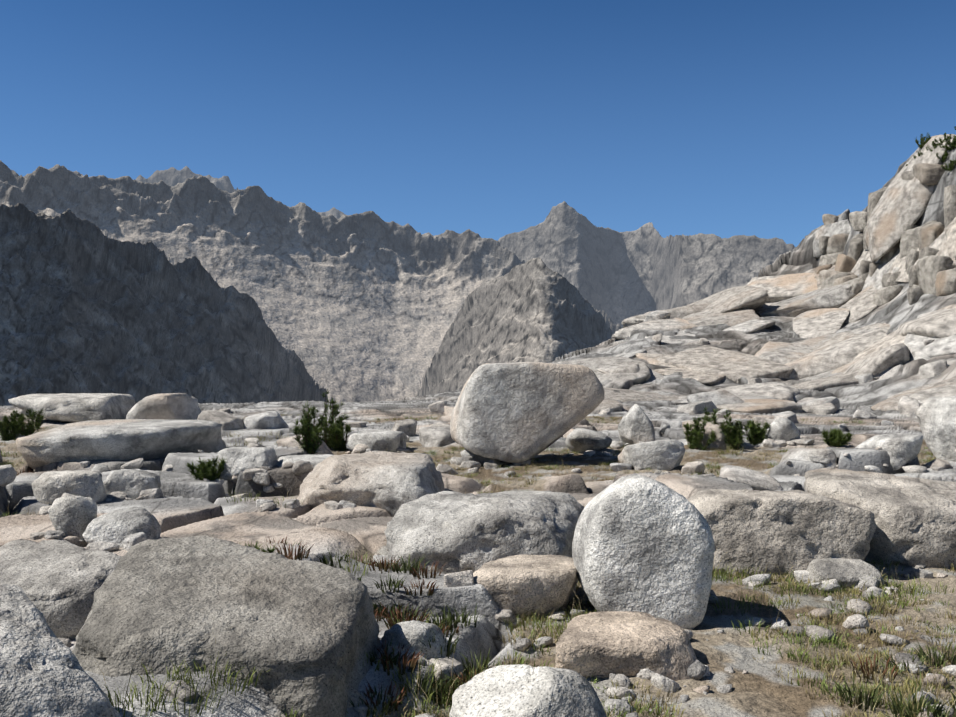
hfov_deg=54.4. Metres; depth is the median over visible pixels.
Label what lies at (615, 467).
debris
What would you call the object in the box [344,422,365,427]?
rock
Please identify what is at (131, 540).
debris
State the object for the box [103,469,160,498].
block
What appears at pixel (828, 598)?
pebble
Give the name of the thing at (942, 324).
hill slab
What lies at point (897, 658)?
pebble
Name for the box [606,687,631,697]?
pebble
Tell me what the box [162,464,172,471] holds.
debris
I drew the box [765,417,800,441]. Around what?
boulder
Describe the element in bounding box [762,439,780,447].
debris
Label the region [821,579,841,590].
debris
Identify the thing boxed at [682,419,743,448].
rock
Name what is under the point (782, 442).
debris
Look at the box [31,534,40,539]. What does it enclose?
debris
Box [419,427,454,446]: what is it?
rock
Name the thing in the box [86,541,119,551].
rock
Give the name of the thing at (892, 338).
hill slab
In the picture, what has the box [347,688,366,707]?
rock
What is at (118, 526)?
rock
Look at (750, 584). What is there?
debris
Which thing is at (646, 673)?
pebble
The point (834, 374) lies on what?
hill slab
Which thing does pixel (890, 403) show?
hill slab
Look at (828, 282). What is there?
cliff block
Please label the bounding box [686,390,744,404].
hill rock
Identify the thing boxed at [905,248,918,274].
cliff block
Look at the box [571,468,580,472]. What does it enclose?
debris
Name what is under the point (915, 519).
boulder
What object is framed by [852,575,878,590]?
debris
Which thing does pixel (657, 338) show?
hill rock
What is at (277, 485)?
debris
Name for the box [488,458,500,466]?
debris
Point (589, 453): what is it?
debris
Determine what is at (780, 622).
pebble
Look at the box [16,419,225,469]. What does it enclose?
slab
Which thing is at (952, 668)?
pebble
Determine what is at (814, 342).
hill slab
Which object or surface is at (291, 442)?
rock
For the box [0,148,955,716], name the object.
terrain
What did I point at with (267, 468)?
debris
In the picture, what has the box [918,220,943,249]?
cliff block
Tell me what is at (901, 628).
pebble
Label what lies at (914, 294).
cliff block
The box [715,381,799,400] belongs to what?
hill slab
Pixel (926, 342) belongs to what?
hill rock
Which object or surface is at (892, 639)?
pebble
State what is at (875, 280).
boulder
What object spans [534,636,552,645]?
pebble
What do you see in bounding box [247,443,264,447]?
rock
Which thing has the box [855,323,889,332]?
hill slab
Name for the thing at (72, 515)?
round block
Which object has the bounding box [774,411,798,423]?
rock
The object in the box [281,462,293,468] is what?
debris
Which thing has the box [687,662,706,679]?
rock
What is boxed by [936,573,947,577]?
debris
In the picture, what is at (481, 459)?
rock
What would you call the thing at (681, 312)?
hill slab
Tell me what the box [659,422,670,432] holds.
rock
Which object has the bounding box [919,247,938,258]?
cliff block
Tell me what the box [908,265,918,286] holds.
cliff block
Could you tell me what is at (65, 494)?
debris
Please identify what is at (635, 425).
pointed rock
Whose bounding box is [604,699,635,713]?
rock
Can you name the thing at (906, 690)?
grass tufts
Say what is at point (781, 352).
hill slab
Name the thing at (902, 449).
rock
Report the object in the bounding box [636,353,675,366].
hill slab
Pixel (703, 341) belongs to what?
hill rock
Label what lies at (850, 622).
rock
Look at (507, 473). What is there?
debris
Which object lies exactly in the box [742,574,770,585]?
debris
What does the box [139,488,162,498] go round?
debris
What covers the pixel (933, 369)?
hill rock
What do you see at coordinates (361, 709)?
debris
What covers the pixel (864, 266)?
cliff block
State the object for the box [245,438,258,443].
rock
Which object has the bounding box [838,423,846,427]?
rock
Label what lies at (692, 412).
rock
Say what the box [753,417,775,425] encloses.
rock
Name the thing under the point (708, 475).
rock
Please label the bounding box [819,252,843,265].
cliff block
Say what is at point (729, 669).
pebble
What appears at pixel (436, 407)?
rock
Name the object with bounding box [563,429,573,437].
rock
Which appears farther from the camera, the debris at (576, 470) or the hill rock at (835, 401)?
the hill rock at (835, 401)
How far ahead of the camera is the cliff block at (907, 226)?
42.27 m
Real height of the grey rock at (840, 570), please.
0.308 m
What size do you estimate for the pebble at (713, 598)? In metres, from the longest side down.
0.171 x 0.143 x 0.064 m
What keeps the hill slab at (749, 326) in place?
on the terrain
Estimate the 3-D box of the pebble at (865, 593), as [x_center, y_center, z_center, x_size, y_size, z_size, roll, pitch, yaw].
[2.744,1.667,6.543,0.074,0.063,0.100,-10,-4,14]
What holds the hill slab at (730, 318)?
on the terrain
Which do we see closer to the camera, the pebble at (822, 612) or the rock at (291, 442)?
the pebble at (822, 612)
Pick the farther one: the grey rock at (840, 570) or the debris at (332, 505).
the debris at (332, 505)
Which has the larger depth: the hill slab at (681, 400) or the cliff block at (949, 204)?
the cliff block at (949, 204)
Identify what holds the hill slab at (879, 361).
on the terrain
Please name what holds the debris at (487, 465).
on the terrain
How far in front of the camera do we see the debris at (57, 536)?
6.92 m
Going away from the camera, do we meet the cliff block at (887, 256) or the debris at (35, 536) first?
the debris at (35, 536)
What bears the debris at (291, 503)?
on the terrain
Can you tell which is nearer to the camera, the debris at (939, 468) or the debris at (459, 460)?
the debris at (939, 468)
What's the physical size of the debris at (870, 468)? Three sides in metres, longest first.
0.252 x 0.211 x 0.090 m
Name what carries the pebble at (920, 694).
on the terrain
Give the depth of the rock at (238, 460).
11.00 m
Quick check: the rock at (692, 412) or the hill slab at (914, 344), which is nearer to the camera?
the rock at (692, 412)
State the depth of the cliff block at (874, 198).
46.06 m
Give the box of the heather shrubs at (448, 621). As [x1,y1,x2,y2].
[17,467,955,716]
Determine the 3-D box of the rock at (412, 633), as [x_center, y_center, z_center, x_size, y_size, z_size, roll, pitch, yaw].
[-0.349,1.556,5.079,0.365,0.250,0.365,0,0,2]
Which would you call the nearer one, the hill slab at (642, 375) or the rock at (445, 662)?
the rock at (445, 662)
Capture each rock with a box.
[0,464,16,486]
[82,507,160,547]
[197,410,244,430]
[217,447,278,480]
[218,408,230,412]
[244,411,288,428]
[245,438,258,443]
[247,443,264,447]
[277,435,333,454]
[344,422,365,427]
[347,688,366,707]
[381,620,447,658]
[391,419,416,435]
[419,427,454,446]
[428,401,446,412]
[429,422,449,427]
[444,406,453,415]
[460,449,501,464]
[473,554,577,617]
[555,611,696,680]
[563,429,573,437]
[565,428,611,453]
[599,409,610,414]
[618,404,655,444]
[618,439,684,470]
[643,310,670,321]
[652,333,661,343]
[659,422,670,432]
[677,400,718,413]
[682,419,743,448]
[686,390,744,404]
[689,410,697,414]
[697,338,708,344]
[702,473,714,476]
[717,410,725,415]
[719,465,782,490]
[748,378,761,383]
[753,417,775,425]
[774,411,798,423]
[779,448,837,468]
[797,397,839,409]
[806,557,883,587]
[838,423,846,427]
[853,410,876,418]
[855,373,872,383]
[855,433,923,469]
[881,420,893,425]
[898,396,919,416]
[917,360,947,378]
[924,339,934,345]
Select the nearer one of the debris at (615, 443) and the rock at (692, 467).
the rock at (692, 467)
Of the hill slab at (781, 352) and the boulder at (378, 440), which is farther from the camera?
the hill slab at (781, 352)
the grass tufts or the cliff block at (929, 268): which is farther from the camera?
the cliff block at (929, 268)
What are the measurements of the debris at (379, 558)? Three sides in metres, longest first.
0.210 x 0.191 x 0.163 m
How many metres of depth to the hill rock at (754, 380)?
33.10 m
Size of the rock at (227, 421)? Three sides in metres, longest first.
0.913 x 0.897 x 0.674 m
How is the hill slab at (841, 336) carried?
on the terrain
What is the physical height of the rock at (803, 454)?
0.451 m
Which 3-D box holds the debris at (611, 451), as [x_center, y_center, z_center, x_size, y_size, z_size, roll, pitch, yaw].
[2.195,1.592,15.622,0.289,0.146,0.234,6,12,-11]
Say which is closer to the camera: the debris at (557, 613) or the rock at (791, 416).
the debris at (557, 613)
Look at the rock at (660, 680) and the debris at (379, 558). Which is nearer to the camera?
the rock at (660, 680)
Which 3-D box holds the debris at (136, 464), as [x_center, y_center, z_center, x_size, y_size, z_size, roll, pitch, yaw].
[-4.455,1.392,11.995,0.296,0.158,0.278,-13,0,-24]
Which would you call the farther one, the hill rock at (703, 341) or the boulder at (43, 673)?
the hill rock at (703, 341)
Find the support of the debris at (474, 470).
on the terrain
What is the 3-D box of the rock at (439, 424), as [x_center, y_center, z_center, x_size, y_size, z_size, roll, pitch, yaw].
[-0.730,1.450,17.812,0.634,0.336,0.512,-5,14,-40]
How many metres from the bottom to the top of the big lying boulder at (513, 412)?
1.576 m
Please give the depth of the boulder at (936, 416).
13.48 m
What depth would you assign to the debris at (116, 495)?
9.33 m
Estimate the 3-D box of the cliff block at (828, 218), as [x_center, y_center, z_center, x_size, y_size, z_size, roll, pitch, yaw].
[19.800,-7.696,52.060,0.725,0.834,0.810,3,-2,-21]
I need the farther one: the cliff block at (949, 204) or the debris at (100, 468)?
the cliff block at (949, 204)
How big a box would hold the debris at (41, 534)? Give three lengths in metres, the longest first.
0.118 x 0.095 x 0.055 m
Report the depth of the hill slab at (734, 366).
36.03 m
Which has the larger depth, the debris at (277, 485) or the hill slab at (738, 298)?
the hill slab at (738, 298)
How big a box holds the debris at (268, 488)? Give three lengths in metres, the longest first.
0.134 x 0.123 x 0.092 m
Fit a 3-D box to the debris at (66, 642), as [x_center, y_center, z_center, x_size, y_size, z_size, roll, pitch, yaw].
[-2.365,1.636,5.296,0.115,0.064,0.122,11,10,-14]
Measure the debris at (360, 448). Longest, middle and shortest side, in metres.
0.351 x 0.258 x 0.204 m
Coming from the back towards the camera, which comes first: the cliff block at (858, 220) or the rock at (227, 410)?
the cliff block at (858, 220)
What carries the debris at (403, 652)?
on the terrain
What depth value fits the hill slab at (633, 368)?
34.27 m
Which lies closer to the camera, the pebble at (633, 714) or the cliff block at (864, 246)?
the pebble at (633, 714)
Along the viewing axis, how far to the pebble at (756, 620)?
5.86 m
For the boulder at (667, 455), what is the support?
on the terrain
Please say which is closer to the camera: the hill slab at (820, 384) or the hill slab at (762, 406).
the hill slab at (762, 406)
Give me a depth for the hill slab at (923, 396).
25.48 m
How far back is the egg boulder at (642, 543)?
5.84 m
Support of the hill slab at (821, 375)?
on the terrain
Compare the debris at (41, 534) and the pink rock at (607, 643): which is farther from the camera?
the debris at (41, 534)
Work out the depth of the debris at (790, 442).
16.22 m
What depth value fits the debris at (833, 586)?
6.69 m
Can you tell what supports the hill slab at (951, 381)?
on the terrain
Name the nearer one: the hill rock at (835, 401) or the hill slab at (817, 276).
the hill rock at (835, 401)
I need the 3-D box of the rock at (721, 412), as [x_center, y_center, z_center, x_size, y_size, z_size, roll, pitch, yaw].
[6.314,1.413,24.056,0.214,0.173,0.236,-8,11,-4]
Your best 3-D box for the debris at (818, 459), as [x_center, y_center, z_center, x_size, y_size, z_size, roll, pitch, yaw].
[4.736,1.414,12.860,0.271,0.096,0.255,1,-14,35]
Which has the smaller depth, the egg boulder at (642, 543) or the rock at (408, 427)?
the egg boulder at (642, 543)
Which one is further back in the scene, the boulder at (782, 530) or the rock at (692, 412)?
the rock at (692, 412)
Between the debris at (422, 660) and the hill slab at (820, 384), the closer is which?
the debris at (422, 660)
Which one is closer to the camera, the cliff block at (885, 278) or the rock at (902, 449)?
the rock at (902, 449)
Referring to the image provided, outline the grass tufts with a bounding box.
[0,414,955,716]
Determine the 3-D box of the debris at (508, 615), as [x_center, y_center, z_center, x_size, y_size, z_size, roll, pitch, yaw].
[0.166,1.642,5.942,0.171,0.060,0.138,-2,13,-42]
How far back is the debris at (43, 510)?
8.86 m
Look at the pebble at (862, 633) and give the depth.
5.71 m
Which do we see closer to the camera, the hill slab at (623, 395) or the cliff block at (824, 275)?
the hill slab at (623, 395)
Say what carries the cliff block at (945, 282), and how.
on the hill slab
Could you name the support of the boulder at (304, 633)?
on the terrain
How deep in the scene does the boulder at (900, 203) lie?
43.16 m
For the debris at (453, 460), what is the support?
on the terrain
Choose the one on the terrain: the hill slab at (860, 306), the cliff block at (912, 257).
the hill slab at (860, 306)
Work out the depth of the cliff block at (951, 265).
36.99 m
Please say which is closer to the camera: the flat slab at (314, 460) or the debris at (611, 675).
the debris at (611, 675)
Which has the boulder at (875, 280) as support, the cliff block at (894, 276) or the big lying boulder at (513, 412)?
the cliff block at (894, 276)
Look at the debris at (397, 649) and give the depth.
4.89 m
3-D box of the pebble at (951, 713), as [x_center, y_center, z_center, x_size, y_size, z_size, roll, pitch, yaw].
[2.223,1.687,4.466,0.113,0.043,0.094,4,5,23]
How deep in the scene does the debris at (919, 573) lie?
7.15 m
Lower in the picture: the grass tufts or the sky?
the grass tufts
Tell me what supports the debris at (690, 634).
on the terrain
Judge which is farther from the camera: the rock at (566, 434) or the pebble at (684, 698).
the rock at (566, 434)
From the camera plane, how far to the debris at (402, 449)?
15.51 m
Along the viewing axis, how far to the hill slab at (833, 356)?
35.25 m
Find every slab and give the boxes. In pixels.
[8,393,135,422]
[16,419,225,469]
[277,454,332,467]
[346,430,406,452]
[557,356,650,384]
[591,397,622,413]
[596,366,663,381]
[604,388,684,401]
[608,363,639,372]
[611,317,696,339]
[614,349,645,358]
[621,301,712,327]
[631,318,643,324]
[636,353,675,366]
[645,330,705,343]
[654,366,725,384]
[655,345,793,382]
[673,396,776,404]
[682,309,765,328]
[689,286,768,313]
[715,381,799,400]
[716,399,803,413]
[722,319,774,332]
[746,273,817,302]
[755,341,813,363]
[758,284,855,316]
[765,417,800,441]
[784,328,886,379]
[791,371,879,391]
[793,308,849,338]
[793,328,879,347]
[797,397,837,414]
[799,369,835,380]
[804,265,834,288]
[812,332,859,350]
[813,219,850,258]
[823,372,841,377]
[832,343,909,375]
[839,286,877,322]
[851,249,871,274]
[853,304,955,360]
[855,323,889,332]
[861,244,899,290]
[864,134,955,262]
[871,390,922,410]
[887,226,944,282]
[888,378,955,397]
[896,308,955,337]
[904,309,955,360]
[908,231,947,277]
[910,384,955,402]
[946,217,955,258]
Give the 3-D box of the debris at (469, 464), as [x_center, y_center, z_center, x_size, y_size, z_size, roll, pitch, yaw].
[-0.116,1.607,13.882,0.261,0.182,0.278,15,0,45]
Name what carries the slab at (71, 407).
on the terrain
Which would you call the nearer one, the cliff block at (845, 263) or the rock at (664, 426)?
the rock at (664, 426)
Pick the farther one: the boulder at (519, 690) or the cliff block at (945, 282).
the cliff block at (945, 282)
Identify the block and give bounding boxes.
[31,470,106,503]
[48,496,96,543]
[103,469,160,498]
[813,264,831,273]
[819,236,829,254]
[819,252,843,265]
[819,270,843,285]
[820,272,850,288]
[822,214,838,225]
[827,233,848,253]
[833,275,857,285]
[835,254,856,271]
[841,277,864,294]
[847,233,862,260]
[849,211,866,231]
[859,260,872,275]
[859,273,868,280]
[863,227,867,249]
[867,187,886,220]
[869,263,878,276]
[872,285,902,306]
[880,241,899,262]
[881,273,890,286]
[890,271,900,285]
[900,226,921,258]
[901,171,913,179]
[903,223,917,230]
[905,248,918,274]
[907,287,923,304]
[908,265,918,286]
[912,163,945,184]
[917,255,951,294]
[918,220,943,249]
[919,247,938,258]
[935,268,955,295]
[943,185,955,233]
[947,263,955,269]
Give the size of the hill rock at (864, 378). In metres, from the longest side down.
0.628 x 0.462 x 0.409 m
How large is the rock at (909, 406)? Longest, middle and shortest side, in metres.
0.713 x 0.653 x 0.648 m
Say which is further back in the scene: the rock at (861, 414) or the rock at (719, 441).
the rock at (861, 414)
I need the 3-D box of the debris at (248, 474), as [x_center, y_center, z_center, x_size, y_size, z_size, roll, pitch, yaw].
[-2.596,1.344,10.843,0.250,0.123,0.212,-7,5,7]
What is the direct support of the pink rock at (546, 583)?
on the terrain
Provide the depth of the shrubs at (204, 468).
15.95 m
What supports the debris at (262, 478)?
on the terrain
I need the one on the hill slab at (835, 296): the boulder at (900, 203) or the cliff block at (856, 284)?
the cliff block at (856, 284)
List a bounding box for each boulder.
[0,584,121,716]
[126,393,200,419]
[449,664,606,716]
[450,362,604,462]
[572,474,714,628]
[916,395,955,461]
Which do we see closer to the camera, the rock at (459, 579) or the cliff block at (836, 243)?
the rock at (459, 579)
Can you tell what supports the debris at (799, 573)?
on the terrain
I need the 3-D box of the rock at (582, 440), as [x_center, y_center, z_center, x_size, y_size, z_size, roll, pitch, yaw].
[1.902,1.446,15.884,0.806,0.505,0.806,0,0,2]
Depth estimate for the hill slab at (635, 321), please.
47.18 m
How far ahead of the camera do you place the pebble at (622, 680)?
4.79 m
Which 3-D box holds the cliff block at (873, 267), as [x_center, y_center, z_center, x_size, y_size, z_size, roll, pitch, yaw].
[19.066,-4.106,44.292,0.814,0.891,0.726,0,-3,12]
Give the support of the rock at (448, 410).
on the terrain
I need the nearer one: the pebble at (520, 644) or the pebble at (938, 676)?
the pebble at (938, 676)
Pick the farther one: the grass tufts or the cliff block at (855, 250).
the cliff block at (855, 250)
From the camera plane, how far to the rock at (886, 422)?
21.24 m
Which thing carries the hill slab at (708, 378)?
on the terrain
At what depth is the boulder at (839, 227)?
51.39 m
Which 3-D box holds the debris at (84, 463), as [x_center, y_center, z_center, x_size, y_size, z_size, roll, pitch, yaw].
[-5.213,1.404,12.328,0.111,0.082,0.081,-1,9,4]
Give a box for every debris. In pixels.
[29,532,45,537]
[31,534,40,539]
[39,505,50,514]
[44,530,65,537]
[45,534,61,539]
[58,638,70,646]
[62,493,75,496]
[80,461,89,466]
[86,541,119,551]
[92,464,109,472]
[107,491,128,500]
[120,458,143,468]
[124,532,146,550]
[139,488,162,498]
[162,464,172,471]
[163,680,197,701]
[230,493,248,497]
[243,468,264,480]
[252,472,269,484]
[256,499,273,506]
[260,466,269,470]
[261,502,276,510]
[263,484,273,492]
[272,483,282,487]
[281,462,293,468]
[282,499,299,508]
[292,460,311,474]
[324,501,342,509]
[339,500,355,507]
[351,444,369,453]
[353,704,367,714]
[373,555,387,565]
[383,644,404,659]
[396,447,409,452]
[399,650,414,661]
[410,655,427,665]
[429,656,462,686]
[436,464,457,474]
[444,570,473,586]
[450,457,457,463]
[456,456,478,464]
[459,460,480,467]
[468,467,478,472]
[484,462,498,468]
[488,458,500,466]
[495,609,516,622]
[504,471,516,475]
[548,611,565,619]
[550,616,566,619]
[570,609,586,617]
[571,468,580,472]
[583,450,594,456]
[595,451,603,455]
[600,448,614,454]
[602,452,612,456]
[609,673,615,682]
[610,441,624,447]
[610,463,631,471]
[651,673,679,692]
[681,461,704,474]
[684,629,693,639]
[705,665,709,675]
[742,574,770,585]
[748,582,763,587]
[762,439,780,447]
[775,440,786,445]
[787,441,794,444]
[792,438,805,444]
[794,570,809,583]
[803,439,814,444]
[809,456,829,463]
[809,582,822,588]
[819,584,839,591]
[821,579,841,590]
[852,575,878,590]
[864,465,882,472]
[902,465,926,472]
[910,568,932,577]
[925,458,950,468]
[932,466,942,470]
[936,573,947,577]
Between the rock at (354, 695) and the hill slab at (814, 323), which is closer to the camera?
the rock at (354, 695)
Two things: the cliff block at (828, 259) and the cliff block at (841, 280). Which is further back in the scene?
the cliff block at (828, 259)
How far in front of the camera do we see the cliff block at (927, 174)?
41.57 m
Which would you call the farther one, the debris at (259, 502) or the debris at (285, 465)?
the debris at (285, 465)
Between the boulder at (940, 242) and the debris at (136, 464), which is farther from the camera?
the boulder at (940, 242)
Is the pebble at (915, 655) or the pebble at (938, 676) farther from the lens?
the pebble at (915, 655)
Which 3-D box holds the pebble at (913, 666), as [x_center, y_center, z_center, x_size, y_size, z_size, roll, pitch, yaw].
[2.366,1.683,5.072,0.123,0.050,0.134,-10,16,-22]
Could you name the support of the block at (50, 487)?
on the terrain
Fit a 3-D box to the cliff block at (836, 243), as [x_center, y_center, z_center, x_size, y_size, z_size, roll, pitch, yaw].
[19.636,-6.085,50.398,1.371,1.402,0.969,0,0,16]
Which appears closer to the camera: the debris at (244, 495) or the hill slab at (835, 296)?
the debris at (244, 495)
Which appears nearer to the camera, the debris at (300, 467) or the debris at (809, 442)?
the debris at (300, 467)
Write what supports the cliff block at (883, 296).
on the hill slab at (860, 306)
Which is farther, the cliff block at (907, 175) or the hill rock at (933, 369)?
the cliff block at (907, 175)
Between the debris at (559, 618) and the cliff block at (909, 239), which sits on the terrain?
the debris at (559, 618)
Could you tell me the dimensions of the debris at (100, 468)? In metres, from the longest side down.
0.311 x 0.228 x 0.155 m
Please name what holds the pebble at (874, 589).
on the terrain
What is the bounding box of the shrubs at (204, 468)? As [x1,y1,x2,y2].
[0,126,955,552]
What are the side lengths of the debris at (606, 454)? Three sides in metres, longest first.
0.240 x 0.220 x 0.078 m
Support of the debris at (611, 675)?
on the terrain
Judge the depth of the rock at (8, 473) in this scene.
10.01 m
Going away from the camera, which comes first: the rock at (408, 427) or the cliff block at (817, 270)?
the rock at (408, 427)
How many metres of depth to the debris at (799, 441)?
16.33 m
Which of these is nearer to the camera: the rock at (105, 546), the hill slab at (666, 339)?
the rock at (105, 546)
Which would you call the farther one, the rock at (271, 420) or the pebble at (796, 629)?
the rock at (271, 420)
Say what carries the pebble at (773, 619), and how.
on the terrain
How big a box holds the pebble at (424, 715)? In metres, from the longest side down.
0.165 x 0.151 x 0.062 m
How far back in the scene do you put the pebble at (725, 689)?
4.80 m
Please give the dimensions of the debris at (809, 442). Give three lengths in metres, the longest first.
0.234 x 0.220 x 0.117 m
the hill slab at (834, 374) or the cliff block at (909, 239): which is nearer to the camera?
the hill slab at (834, 374)
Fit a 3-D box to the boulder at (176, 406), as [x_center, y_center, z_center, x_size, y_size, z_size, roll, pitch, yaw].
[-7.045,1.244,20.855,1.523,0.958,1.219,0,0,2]
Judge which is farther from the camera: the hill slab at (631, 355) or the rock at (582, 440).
the hill slab at (631, 355)
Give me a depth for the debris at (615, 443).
16.50 m
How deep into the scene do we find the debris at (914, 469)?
12.74 m
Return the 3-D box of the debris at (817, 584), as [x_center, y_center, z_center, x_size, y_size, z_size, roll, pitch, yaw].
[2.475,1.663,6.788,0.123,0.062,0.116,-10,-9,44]
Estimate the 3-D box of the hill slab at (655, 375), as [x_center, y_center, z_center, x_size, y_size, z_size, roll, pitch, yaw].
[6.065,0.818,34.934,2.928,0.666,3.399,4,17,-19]
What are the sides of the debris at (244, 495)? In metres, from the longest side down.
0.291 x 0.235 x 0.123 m
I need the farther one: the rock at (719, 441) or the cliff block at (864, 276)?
the cliff block at (864, 276)
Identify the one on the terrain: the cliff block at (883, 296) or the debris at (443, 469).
the debris at (443, 469)
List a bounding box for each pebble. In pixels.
[415,714,432,716]
[513,638,530,650]
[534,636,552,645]
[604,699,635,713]
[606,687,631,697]
[612,674,630,688]
[625,712,637,716]
[636,668,655,679]
[679,694,688,702]
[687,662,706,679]
[693,685,709,692]
[708,589,717,602]
[716,684,731,693]
[724,666,733,672]
[743,617,765,625]
[769,617,781,621]
[770,619,787,630]
[781,625,804,636]
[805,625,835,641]
[808,607,832,618]
[824,596,833,600]
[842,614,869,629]
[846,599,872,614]
[853,628,867,634]
[862,590,872,598]
[867,586,886,596]
[879,634,909,645]
[892,653,919,663]
[894,652,928,674]
[895,626,904,631]
[898,664,925,674]
[903,573,910,577]
[912,691,930,704]
[918,711,933,716]
[923,674,947,687]
[923,691,937,703]
[931,704,953,716]
[942,665,955,676]
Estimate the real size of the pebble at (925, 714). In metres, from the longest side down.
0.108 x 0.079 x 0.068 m
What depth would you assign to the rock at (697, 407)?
25.62 m
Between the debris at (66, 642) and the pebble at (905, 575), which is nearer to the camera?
the debris at (66, 642)
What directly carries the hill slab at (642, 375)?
on the terrain
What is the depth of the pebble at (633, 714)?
4.29 m
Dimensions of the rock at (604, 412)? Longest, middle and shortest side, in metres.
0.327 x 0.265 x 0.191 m
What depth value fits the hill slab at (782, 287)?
48.56 m
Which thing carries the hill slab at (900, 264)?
on the terrain
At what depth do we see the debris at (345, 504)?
9.56 m
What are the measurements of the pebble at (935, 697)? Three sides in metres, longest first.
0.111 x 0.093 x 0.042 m
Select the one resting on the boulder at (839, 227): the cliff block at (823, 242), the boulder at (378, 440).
the cliff block at (823, 242)
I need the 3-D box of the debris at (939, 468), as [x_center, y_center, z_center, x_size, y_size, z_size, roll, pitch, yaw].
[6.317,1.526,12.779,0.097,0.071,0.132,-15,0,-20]
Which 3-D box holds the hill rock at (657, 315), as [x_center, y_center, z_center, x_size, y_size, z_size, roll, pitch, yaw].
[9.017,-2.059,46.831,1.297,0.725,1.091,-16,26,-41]
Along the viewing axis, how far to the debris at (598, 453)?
15.43 m
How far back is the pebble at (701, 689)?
4.75 m
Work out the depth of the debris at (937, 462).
12.90 m
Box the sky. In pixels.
[0,0,955,246]
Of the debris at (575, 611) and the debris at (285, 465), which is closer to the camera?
the debris at (575, 611)
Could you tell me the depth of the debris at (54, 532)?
6.96 m
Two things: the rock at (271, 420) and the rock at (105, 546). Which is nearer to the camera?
the rock at (105, 546)
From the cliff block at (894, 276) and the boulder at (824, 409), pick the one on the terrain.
the boulder at (824, 409)
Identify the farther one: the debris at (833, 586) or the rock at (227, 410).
the rock at (227, 410)
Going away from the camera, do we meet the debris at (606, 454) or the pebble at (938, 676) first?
the pebble at (938, 676)
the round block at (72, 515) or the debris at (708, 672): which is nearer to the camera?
the debris at (708, 672)
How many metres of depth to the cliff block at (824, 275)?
46.68 m
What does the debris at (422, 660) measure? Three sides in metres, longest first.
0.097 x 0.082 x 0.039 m
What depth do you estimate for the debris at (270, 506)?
9.39 m
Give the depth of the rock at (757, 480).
10.51 m
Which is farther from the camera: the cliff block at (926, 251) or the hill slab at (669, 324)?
the hill slab at (669, 324)

